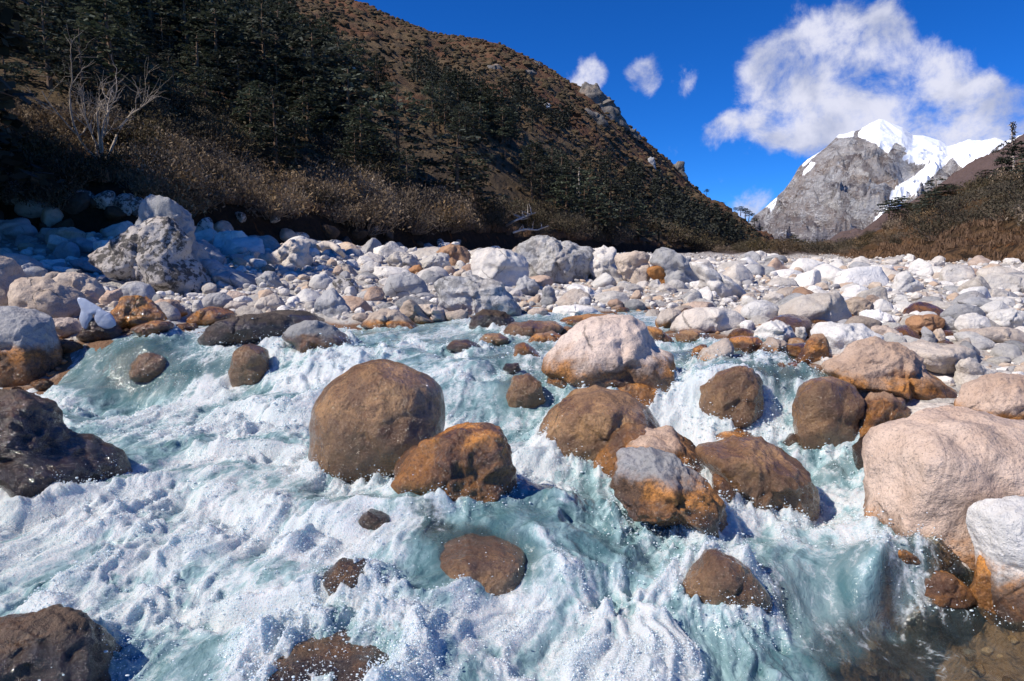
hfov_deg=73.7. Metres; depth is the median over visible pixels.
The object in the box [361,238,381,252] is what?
stone
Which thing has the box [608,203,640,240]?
fir tree
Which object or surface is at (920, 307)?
stone
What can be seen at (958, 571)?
boulder
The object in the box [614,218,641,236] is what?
dark shrub
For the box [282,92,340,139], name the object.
fir tree
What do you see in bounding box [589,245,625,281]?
boulder
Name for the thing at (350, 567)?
boulder
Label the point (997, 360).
stone
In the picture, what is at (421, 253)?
stone
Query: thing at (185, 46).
fir tree
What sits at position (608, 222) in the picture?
dark shrub
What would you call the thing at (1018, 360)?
stone
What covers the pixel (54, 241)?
stone
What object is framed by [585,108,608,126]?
rock outcrop
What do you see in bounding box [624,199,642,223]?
fir tree
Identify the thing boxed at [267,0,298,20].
fir tree
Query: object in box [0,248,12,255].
stone
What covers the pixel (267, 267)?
boulder
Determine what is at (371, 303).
stone
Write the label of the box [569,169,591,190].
fir tree
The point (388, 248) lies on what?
stone
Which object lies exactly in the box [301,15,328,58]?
fir tree
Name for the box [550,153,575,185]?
fir tree
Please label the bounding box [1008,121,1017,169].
dead trunk
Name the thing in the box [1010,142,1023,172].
fir tree
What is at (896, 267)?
stone
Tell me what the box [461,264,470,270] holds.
boulder
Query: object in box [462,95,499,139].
fir tree
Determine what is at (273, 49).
fir tree
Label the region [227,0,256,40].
fir tree
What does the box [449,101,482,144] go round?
fir tree
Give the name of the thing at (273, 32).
fir tree
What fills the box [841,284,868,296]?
boulder
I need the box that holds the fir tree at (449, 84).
[434,77,464,117]
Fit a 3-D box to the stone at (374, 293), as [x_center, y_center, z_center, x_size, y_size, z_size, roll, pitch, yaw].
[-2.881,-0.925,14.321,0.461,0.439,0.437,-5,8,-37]
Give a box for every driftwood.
[316,241,345,257]
[506,205,534,226]
[513,222,548,233]
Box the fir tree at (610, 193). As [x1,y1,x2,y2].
[596,177,631,219]
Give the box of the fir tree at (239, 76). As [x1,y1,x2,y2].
[200,46,277,115]
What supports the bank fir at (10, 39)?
on the forest hill at (89, 219)
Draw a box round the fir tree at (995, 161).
[986,141,1015,182]
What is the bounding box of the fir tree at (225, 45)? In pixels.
[209,27,252,73]
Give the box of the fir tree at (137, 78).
[114,37,163,83]
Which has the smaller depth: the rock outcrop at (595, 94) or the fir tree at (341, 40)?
the fir tree at (341, 40)
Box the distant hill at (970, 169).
[822,134,1023,243]
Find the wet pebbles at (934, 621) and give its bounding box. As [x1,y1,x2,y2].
[0,301,1019,680]
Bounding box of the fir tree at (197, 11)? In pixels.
[163,0,225,65]
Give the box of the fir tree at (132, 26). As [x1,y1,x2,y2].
[105,20,149,50]
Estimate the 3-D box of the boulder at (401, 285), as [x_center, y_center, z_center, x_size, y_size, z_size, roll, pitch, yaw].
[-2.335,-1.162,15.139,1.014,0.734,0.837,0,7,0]
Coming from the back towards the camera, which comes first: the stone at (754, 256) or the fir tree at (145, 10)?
the fir tree at (145, 10)
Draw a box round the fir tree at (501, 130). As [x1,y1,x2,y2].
[487,105,525,143]
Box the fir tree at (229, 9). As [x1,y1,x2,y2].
[202,0,266,87]
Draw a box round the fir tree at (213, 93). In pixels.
[184,66,229,116]
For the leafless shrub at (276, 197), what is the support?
on the forest hill at (89, 219)
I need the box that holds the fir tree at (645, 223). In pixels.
[629,209,654,240]
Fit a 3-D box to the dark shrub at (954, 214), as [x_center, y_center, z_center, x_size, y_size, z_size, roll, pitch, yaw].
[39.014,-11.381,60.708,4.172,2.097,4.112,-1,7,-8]
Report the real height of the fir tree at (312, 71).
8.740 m
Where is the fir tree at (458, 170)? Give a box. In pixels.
[414,125,509,199]
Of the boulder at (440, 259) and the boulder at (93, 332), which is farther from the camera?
the boulder at (440, 259)
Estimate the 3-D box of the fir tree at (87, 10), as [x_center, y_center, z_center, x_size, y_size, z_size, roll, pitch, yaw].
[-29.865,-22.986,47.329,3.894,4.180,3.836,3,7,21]
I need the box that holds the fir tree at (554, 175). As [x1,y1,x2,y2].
[546,168,567,202]
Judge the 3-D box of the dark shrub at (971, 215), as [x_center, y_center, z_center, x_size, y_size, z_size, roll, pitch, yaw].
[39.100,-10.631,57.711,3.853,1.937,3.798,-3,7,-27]
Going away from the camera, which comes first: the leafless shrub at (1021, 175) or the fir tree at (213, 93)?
the fir tree at (213, 93)
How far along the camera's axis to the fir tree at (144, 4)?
66.15 m
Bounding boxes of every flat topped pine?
[874,199,899,221]
[884,196,913,225]
[886,201,905,227]
[898,203,917,215]
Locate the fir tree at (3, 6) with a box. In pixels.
[0,0,40,38]
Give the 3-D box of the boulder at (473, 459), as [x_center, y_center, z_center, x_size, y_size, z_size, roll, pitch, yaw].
[-0.386,0.855,4.543,0.844,0.600,0.678,0,7,0]
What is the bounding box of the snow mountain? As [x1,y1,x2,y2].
[749,119,1020,242]
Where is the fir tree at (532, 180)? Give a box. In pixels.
[517,166,548,199]
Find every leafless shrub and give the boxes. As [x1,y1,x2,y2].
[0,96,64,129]
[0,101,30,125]
[0,107,56,133]
[0,111,82,145]
[5,117,91,157]
[23,102,95,134]
[28,92,130,133]
[44,117,114,154]
[46,95,150,141]
[66,107,138,135]
[105,163,186,196]
[106,141,185,170]
[107,132,207,172]
[112,151,208,192]
[113,120,184,149]
[120,130,205,168]
[123,166,220,216]
[124,161,171,180]
[126,173,173,198]
[127,135,222,171]
[127,173,188,197]
[128,126,199,155]
[134,140,211,174]
[137,147,199,171]
[142,161,217,199]
[152,158,228,198]
[154,170,226,208]
[159,121,203,143]
[160,137,215,165]
[160,154,209,182]
[161,158,235,207]
[176,136,223,158]
[177,127,239,159]
[180,113,224,136]
[186,128,250,159]
[186,151,236,175]
[189,146,243,170]
[191,167,245,206]
[195,155,249,186]
[207,158,269,186]
[212,149,267,175]
[214,153,249,171]
[219,172,280,206]
[221,164,283,193]
[230,179,270,192]
[236,170,324,218]
[237,188,308,219]
[243,160,310,188]
[267,164,337,200]
[276,176,312,206]
[279,155,360,186]
[288,175,352,203]
[290,175,343,209]
[306,169,367,201]
[311,180,355,205]
[312,196,366,222]
[325,181,357,201]
[328,159,389,190]
[328,170,396,201]
[333,191,416,235]
[334,189,397,221]
[341,171,405,202]
[341,172,383,188]
[341,174,388,201]
[351,182,384,203]
[351,187,416,223]
[366,176,434,209]
[387,179,458,210]
[390,195,454,235]
[398,199,443,226]
[417,182,475,207]
[417,196,469,231]
[417,198,480,228]
[422,191,460,208]
[428,193,476,219]
[437,190,479,213]
[437,212,476,233]
[462,208,486,224]
[470,221,489,232]
[570,226,585,238]
[711,244,731,252]
[767,234,803,253]
[836,242,860,254]
[852,237,874,247]
[868,231,896,245]
[873,227,898,238]
[882,207,910,228]
[893,223,917,238]
[908,205,942,222]
[988,166,1023,184]
[1005,204,1023,230]
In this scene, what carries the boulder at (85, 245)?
on the river bed ground at (840, 651)
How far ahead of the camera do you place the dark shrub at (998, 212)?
48.53 m
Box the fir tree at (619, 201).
[594,178,626,220]
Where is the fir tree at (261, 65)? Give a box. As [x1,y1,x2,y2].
[254,52,272,80]
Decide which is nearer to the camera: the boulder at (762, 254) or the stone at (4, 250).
the stone at (4, 250)
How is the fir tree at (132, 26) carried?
on the forest hill at (89, 219)
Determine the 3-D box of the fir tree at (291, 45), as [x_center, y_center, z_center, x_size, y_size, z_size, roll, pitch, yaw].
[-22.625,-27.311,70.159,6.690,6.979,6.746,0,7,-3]
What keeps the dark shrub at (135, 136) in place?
on the forest hill at (89, 219)
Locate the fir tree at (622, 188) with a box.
[605,186,635,222]
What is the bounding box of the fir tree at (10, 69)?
[0,51,38,97]
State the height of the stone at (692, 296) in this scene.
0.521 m
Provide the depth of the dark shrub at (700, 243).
166.50 m
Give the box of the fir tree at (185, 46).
[161,33,232,94]
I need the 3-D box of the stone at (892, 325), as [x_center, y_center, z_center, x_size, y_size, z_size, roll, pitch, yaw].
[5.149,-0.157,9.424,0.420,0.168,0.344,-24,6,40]
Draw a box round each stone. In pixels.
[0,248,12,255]
[2,253,43,267]
[12,234,38,245]
[14,197,47,217]
[30,379,52,390]
[40,206,63,226]
[44,271,59,277]
[47,235,68,250]
[50,218,73,227]
[60,339,83,353]
[61,191,89,214]
[66,190,94,199]
[66,269,81,272]
[85,294,98,303]
[90,198,96,207]
[93,190,116,209]
[93,240,108,250]
[102,221,133,238]
[104,206,126,219]
[114,193,135,215]
[119,281,140,288]
[131,196,143,216]
[152,294,163,300]
[155,301,180,320]
[165,290,174,295]
[176,324,194,329]
[194,228,216,243]
[201,283,216,293]
[213,220,233,232]
[213,231,247,247]
[221,237,264,253]
[227,290,247,298]
[235,212,246,222]
[235,305,262,315]
[247,301,256,306]
[258,235,279,250]
[270,216,280,222]
[271,250,282,262]
[280,228,296,241]
[287,236,307,240]
[295,232,309,238]
[296,288,320,301]
[305,239,318,248]
[319,270,331,276]
[322,224,339,239]
[329,240,342,243]
[339,242,360,249]
[341,236,352,243]
[342,265,358,275]
[342,296,373,312]
[350,229,368,239]
[356,272,378,279]
[359,261,381,273]
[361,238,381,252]
[364,229,376,237]
[364,286,384,300]
[365,252,382,262]
[366,301,374,306]
[373,245,383,253]
[373,266,410,276]
[378,241,405,256]
[382,228,392,240]
[388,305,399,309]
[396,296,437,308]
[411,246,440,258]
[417,241,423,247]
[417,266,449,276]
[420,270,444,284]
[422,243,432,247]
[437,242,449,246]
[461,270,471,276]
[529,275,553,287]
[555,288,591,305]
[591,272,616,286]
[593,291,629,306]
[619,283,642,292]
[623,299,645,309]
[645,309,659,315]
[655,283,676,292]
[667,279,687,289]
[674,305,692,310]
[683,290,702,303]
[689,301,715,307]
[694,298,706,301]
[698,286,712,300]
[700,262,713,268]
[716,260,747,270]
[722,262,754,282]
[727,328,753,337]
[732,279,742,287]
[738,251,760,261]
[740,257,757,263]
[740,296,757,304]
[740,299,778,319]
[746,264,764,276]
[751,315,770,323]
[761,255,787,262]
[763,266,775,273]
[766,314,812,334]
[767,258,787,269]
[767,278,798,286]
[775,293,803,305]
[776,269,801,276]
[776,287,794,296]
[786,342,804,361]
[789,258,823,271]
[792,287,813,294]
[794,269,820,286]
[812,263,843,280]
[812,320,828,323]
[829,260,843,267]
[833,266,888,285]
[840,283,859,291]
[844,315,881,328]
[848,261,870,267]
[854,256,872,263]
[856,286,889,301]
[866,295,880,302]
[870,264,894,269]
[882,266,898,276]
[882,322,900,328]
[882,332,906,342]
[883,259,902,264]
[887,291,902,296]
[893,294,907,302]
[893,325,919,338]
[894,266,908,269]
[894,302,911,307]
[899,315,909,324]
[902,302,943,315]
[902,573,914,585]
[903,335,918,341]
[908,258,933,275]
[913,296,942,302]
[918,311,936,314]
[931,300,953,308]
[932,266,941,272]
[937,340,953,343]
[938,264,975,283]
[940,304,985,318]
[942,285,958,291]
[943,330,955,335]
[951,290,985,304]
[954,331,995,346]
[957,275,991,290]
[959,286,990,298]
[960,340,981,362]
[967,255,990,265]
[976,266,1021,277]
[979,300,1009,313]
[982,263,1001,267]
[986,357,1010,364]
[988,297,1015,306]
[989,319,1000,326]
[989,343,1021,361]
[990,288,1008,296]
[1002,676,1014,680]
[1003,340,1023,351]
[1007,272,1023,274]
[1012,355,1023,364]
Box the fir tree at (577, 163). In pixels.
[572,155,596,192]
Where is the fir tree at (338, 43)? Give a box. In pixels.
[319,35,364,84]
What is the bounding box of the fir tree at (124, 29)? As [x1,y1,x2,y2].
[94,17,144,66]
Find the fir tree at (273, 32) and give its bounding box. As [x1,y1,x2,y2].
[255,27,293,64]
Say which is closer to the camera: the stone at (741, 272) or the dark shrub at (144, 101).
the stone at (741, 272)
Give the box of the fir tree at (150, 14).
[107,0,205,48]
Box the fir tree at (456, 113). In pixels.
[444,103,473,146]
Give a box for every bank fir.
[0,0,64,188]
[0,20,32,152]
[0,76,34,154]
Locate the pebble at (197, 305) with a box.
[192,300,203,312]
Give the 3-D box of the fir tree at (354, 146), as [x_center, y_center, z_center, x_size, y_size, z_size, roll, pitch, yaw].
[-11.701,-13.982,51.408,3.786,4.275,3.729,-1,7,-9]
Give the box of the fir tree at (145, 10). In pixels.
[130,0,160,23]
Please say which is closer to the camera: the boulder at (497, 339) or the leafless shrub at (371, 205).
the boulder at (497, 339)
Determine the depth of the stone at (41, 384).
8.58 m
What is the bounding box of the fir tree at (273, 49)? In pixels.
[213,6,311,107]
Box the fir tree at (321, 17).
[315,16,339,35]
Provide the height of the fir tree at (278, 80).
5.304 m
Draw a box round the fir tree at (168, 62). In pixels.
[153,49,186,87]
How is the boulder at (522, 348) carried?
in the stream water
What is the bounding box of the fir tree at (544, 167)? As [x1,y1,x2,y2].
[530,161,555,198]
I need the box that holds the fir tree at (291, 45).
[266,39,326,88]
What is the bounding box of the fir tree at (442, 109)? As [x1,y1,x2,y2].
[428,92,454,120]
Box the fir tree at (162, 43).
[153,35,185,65]
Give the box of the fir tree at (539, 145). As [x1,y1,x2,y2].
[516,138,555,183]
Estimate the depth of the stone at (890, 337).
7.76 m
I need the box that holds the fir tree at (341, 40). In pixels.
[328,30,350,73]
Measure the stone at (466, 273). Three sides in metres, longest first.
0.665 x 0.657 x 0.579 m
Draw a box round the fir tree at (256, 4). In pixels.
[244,1,264,16]
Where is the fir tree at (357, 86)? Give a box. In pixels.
[306,66,392,139]
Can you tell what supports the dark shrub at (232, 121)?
on the forest hill at (89, 219)
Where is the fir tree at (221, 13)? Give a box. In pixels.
[170,3,256,87]
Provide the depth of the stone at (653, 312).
12.29 m
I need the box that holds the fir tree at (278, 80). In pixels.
[258,57,298,105]
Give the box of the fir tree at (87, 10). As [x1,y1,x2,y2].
[53,0,114,40]
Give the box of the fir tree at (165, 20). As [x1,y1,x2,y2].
[146,17,177,57]
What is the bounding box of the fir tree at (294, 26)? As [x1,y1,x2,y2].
[259,7,308,62]
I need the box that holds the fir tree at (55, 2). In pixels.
[0,0,99,59]
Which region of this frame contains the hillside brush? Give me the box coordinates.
[5,0,776,250]
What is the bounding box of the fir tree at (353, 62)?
[320,55,375,134]
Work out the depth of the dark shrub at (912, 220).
73.47 m
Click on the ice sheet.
(102, 317)
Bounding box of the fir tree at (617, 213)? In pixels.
[598,198,628,237]
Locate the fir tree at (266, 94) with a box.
[246,85,292,137]
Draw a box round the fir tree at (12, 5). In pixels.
[0,1,37,31]
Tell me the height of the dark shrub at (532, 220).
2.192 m
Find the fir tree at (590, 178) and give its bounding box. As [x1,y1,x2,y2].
[574,168,607,218]
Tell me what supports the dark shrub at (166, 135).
on the forest hill at (89, 219)
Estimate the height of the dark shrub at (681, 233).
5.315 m
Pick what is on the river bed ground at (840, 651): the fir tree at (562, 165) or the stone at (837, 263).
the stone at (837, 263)
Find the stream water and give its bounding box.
[0,307,1023,680]
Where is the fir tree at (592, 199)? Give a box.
[567,183,606,224]
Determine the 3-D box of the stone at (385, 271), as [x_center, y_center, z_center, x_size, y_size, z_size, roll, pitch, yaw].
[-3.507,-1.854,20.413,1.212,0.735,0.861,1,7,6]
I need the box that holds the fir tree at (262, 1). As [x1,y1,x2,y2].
[245,0,287,34]
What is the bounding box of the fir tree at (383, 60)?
[366,54,395,96]
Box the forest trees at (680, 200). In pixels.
[266,0,769,245]
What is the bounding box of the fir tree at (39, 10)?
[6,0,74,21]
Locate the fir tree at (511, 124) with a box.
[494,113,518,143]
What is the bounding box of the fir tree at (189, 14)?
[176,0,226,45]
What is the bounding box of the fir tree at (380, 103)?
[362,81,441,175]
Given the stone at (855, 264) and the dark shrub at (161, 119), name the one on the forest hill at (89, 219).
the dark shrub at (161, 119)
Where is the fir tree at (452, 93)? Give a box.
[417,84,456,122]
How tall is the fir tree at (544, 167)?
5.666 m
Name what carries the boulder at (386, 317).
on the river bed ground at (840, 651)
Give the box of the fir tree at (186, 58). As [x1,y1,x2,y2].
[174,49,216,85]
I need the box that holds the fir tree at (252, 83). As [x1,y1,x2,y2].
[233,80,289,141]
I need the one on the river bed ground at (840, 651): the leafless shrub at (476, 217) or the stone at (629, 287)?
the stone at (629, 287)
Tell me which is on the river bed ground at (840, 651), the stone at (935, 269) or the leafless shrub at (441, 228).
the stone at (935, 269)
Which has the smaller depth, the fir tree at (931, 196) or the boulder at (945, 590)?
the boulder at (945, 590)
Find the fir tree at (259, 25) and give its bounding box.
[238,16,278,45]
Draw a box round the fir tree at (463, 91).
[445,71,477,111]
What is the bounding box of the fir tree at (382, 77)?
[363,56,390,96]
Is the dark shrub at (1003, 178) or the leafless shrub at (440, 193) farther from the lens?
the dark shrub at (1003, 178)
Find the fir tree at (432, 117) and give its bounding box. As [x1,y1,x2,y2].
[415,80,449,125]
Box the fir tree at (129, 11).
[94,0,144,27]
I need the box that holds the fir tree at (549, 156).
[544,147,563,182]
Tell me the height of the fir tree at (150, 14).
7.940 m
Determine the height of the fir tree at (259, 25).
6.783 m
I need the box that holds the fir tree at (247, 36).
[224,24,260,60]
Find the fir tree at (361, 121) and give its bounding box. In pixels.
[332,107,395,162]
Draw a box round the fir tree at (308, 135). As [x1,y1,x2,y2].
[268,112,318,162]
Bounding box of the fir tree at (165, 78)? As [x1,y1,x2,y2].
[156,67,192,121]
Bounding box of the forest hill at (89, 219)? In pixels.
[0,0,773,252]
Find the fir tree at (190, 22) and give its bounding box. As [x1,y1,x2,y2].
[179,0,224,57]
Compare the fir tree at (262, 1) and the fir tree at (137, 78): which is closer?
the fir tree at (137, 78)
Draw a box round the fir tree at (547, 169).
[537,156,555,182]
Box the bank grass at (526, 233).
[22,144,690,248]
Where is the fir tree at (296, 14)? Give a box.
[284,12,323,41]
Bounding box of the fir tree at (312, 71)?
[262,27,365,124]
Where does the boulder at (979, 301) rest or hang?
on the river bed ground at (840, 651)
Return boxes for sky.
[355,0,1023,222]
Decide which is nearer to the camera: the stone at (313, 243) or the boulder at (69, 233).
the boulder at (69, 233)
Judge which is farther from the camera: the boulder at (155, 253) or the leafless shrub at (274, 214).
the leafless shrub at (274, 214)
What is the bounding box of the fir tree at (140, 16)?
[104,0,155,49]
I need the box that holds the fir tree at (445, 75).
[434,72,465,105]
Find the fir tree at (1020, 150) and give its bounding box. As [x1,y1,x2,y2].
[989,140,1023,175]
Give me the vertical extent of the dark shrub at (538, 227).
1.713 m
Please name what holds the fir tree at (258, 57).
on the forest hill at (89, 219)
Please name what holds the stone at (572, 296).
on the river bed ground at (840, 651)
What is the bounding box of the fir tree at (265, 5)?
[252,0,270,8]
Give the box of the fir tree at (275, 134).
[244,85,315,172]
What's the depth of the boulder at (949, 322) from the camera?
9.38 m
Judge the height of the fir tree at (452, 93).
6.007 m
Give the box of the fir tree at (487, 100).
[469,86,499,124]
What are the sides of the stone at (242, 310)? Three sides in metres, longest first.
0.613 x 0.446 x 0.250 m
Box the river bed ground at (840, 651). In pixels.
[0,233,1023,680]
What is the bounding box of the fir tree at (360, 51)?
[343,37,374,92]
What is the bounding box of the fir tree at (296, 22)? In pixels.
[284,17,324,76]
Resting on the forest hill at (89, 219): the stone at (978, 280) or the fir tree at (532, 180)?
the fir tree at (532, 180)
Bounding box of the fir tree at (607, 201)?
[582,191,620,229]
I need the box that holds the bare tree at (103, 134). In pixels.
[19,23,171,160]
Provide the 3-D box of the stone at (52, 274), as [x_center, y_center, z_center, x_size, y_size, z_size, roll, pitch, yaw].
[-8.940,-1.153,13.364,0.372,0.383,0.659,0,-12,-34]
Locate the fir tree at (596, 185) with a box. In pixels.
[591,178,604,202]
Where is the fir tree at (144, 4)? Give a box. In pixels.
[140,0,167,27]
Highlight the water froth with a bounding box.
[0,311,1023,680]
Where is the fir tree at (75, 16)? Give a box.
[41,0,102,36]
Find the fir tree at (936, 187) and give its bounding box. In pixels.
[917,178,958,206]
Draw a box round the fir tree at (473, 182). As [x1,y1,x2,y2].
[447,151,496,214]
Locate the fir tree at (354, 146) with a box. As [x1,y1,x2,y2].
[333,126,381,181]
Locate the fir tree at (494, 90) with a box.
[468,83,505,121]
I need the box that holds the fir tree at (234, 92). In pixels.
[230,81,257,104]
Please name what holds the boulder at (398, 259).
on the river bed ground at (840, 651)
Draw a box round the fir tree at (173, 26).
[140,0,220,65]
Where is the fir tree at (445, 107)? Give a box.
[429,86,458,132]
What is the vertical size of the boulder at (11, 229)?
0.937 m
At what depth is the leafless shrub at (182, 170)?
30.48 m
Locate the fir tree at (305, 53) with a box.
[290,34,329,88]
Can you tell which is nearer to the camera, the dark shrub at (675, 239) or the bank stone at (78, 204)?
the bank stone at (78, 204)
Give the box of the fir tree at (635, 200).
[621,198,657,239]
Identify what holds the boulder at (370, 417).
in the stream water
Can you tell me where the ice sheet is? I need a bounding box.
[77,297,115,328]
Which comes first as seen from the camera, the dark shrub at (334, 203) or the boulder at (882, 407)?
the boulder at (882, 407)
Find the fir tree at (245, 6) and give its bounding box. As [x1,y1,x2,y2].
[211,0,259,37]
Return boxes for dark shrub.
[3,112,76,152]
[17,128,85,156]
[76,139,147,174]
[84,115,175,150]
[100,86,173,115]
[104,143,176,169]
[112,88,176,116]
[114,106,192,138]
[116,92,171,116]
[119,120,177,148]
[133,103,190,133]
[138,122,198,153]
[141,81,197,116]
[142,114,191,137]
[165,83,208,103]
[165,112,230,141]
[166,106,212,125]
[170,107,224,128]
[180,125,231,153]
[182,94,229,114]
[183,102,229,120]
[185,106,263,144]
[194,127,264,161]
[205,169,246,188]
[207,106,253,134]
[214,100,248,119]
[215,114,245,131]
[216,100,265,130]
[230,130,262,154]
[286,181,335,203]
[298,150,365,176]
[302,131,346,155]
[324,198,351,211]
[328,111,404,153]
[335,136,400,167]
[345,134,411,169]
[346,153,402,181]
[399,202,420,223]
[437,214,456,227]
[466,190,512,216]
[474,207,508,226]
[483,207,513,218]
[487,193,530,216]
[497,219,517,229]
[504,193,543,218]
[515,195,562,212]
[516,212,546,226]
[525,201,568,220]
[525,222,551,234]
[529,204,566,230]
[532,206,567,230]
[550,208,602,235]
[556,211,606,239]
[581,212,618,227]
[594,224,619,237]
[596,221,639,245]
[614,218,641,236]
[640,219,660,233]
[647,212,678,231]
[661,218,698,242]
[668,231,696,244]
[668,232,685,243]
[683,233,715,250]
[684,233,716,251]
[698,232,726,250]
[706,244,722,251]
[714,235,729,244]
[723,234,742,245]
[727,244,751,252]
[731,239,759,251]
[735,233,776,252]
[739,237,771,250]
[773,238,805,251]
[792,238,823,251]
[799,239,837,254]
[828,234,854,249]
[832,243,853,252]
[854,237,872,248]
[859,231,880,240]
[877,221,891,229]
[888,209,910,222]
[888,229,909,242]
[889,238,901,244]
[892,209,918,226]
[893,207,966,240]
[901,213,922,227]
[908,198,929,213]
[924,205,969,223]
[925,192,974,214]
[949,207,995,224]
[950,174,993,192]
[952,186,982,198]
[957,185,990,200]
[969,177,1017,200]
[969,189,1009,216]
[969,191,1021,218]
[975,196,1022,221]
[979,190,1014,204]
[983,172,1023,188]
[983,175,1023,199]
[986,189,1021,216]
[1000,189,1023,205]
[1005,195,1023,213]
[1011,182,1023,197]
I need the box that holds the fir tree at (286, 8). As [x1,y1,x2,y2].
[278,4,295,23]
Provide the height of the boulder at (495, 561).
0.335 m
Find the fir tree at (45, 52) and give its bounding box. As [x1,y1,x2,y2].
[0,3,94,89]
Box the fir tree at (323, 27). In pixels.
[309,18,337,55]
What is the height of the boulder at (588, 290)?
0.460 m
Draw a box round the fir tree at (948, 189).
[927,183,965,198]
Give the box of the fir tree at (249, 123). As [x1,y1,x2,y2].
[226,86,285,147]
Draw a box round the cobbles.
[0,228,1023,403]
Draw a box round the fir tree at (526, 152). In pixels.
[517,143,548,181]
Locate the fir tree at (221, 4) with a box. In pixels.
[178,0,232,33]
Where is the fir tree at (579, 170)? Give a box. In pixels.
[557,162,591,203]
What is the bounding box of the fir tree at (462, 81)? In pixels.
[455,80,474,108]
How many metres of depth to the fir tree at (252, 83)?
46.40 m
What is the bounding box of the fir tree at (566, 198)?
[545,174,588,217]
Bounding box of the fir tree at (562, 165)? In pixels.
[544,156,578,200]
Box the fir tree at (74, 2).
[2,0,106,52]
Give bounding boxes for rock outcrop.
[487,64,502,70]
[526,69,536,76]
[579,82,628,131]
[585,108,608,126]
[629,127,641,140]
[648,157,655,168]
[674,161,687,179]
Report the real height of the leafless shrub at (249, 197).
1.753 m
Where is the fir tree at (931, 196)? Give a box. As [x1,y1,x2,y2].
[908,190,948,215]
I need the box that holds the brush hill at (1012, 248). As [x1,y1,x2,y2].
[838,163,1023,262]
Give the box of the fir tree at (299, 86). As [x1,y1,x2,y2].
[275,77,331,127]
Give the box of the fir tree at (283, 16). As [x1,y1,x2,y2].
[252,8,300,49]
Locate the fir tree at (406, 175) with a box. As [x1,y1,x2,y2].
[388,148,422,196]
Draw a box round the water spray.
[0,311,883,672]
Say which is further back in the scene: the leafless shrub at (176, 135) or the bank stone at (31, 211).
the leafless shrub at (176, 135)
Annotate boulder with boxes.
[0,217,37,239]
[0,256,27,305]
[0,306,62,386]
[0,389,132,497]
[0,604,121,680]
[7,276,86,317]
[21,263,47,277]
[35,228,55,241]
[39,259,65,265]
[45,227,85,243]
[52,242,79,258]
[52,271,105,297]
[53,317,81,338]
[68,237,93,252]
[68,258,103,274]
[76,315,122,342]
[80,289,98,301]
[88,216,214,295]
[99,289,122,305]
[110,295,166,329]
[120,282,155,299]
[129,352,169,385]
[130,320,174,336]
[134,194,209,262]
[154,299,187,316]
[185,306,235,325]
[194,217,213,232]
[196,240,226,264]
[197,312,294,346]
[201,258,257,286]
[201,292,232,307]
[215,281,230,286]
[223,301,247,308]
[228,343,269,386]
[230,247,246,254]
[242,250,259,258]
[254,293,285,310]
[255,271,282,287]
[257,253,274,264]
[261,264,274,272]
[267,629,388,680]
[271,310,324,323]
[278,239,312,268]
[281,320,350,352]
[304,301,314,312]
[308,359,444,483]
[309,273,332,289]
[314,288,350,317]
[322,557,365,595]
[332,277,358,292]
[358,508,389,529]
[360,308,417,328]
[381,303,394,308]
[383,272,428,298]
[386,251,421,266]
[390,422,516,517]
[399,299,434,323]
[408,264,423,273]
[418,303,447,321]
[419,252,449,268]
[434,274,521,315]
[436,243,470,265]
[440,533,528,595]
[445,309,468,320]
[446,339,480,352]
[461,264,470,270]
[469,309,514,328]
[470,247,528,286]
[479,333,509,345]
[503,320,563,336]
[503,363,520,373]
[506,373,545,407]
[513,342,539,356]
[514,275,539,295]
[515,235,594,283]
[527,308,547,315]
[528,331,561,342]
[539,385,659,460]
[541,286,556,305]
[541,314,676,391]
[547,377,566,388]
[552,304,597,315]
[560,314,606,325]
[560,326,572,334]
[567,284,597,299]
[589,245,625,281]
[593,422,645,475]
[607,299,622,309]
[609,425,704,488]
[611,446,727,537]
[614,251,649,282]
[618,383,657,406]
[647,266,665,283]
[647,326,674,341]
[648,279,660,289]
[650,247,698,283]
[655,308,680,327]
[670,307,745,332]
[675,328,708,341]
[683,548,772,613]
[689,262,745,298]
[691,344,706,356]
[695,435,819,521]
[697,338,733,360]
[699,365,763,428]
[712,473,735,502]
[716,428,754,439]
[729,336,762,353]
[732,354,751,367]
[734,305,742,312]
[752,337,788,357]
[754,320,794,341]
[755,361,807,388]
[756,251,777,257]
[763,291,783,303]
[778,291,851,322]
[783,432,799,445]
[792,376,864,464]
[795,327,806,340]
[796,333,828,363]
[810,321,883,356]
[821,336,958,399]
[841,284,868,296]
[845,296,873,315]
[852,434,865,469]
[858,391,910,436]
[859,309,896,322]
[861,405,1023,587]
[871,325,898,334]
[873,299,893,311]
[889,546,922,566]
[892,271,922,292]
[900,339,975,374]
[905,314,945,333]
[908,402,953,415]
[908,567,976,608]
[921,326,936,342]
[933,328,945,340]
[942,316,957,329]
[946,560,971,577]
[953,357,994,384]
[954,312,990,329]
[954,337,980,355]
[954,372,1023,419]
[957,297,991,306]
[959,327,1023,342]
[966,495,1023,631]
[969,555,997,625]
[984,272,1023,292]
[986,307,1023,327]
[1002,296,1023,306]
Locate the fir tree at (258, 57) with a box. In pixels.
[249,40,278,76]
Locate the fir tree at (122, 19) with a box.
[49,0,170,98]
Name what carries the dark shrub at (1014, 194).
on the brush hill at (1012, 248)
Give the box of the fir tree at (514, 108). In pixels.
[493,95,522,140]
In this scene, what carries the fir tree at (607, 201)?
on the forest hill at (89, 219)
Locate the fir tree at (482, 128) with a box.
[460,103,493,144]
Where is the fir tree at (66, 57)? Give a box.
[46,25,115,106]
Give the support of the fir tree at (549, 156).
on the forest hill at (89, 219)
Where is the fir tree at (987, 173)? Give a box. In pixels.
[972,169,996,180]
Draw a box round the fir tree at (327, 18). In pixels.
[321,12,340,47]

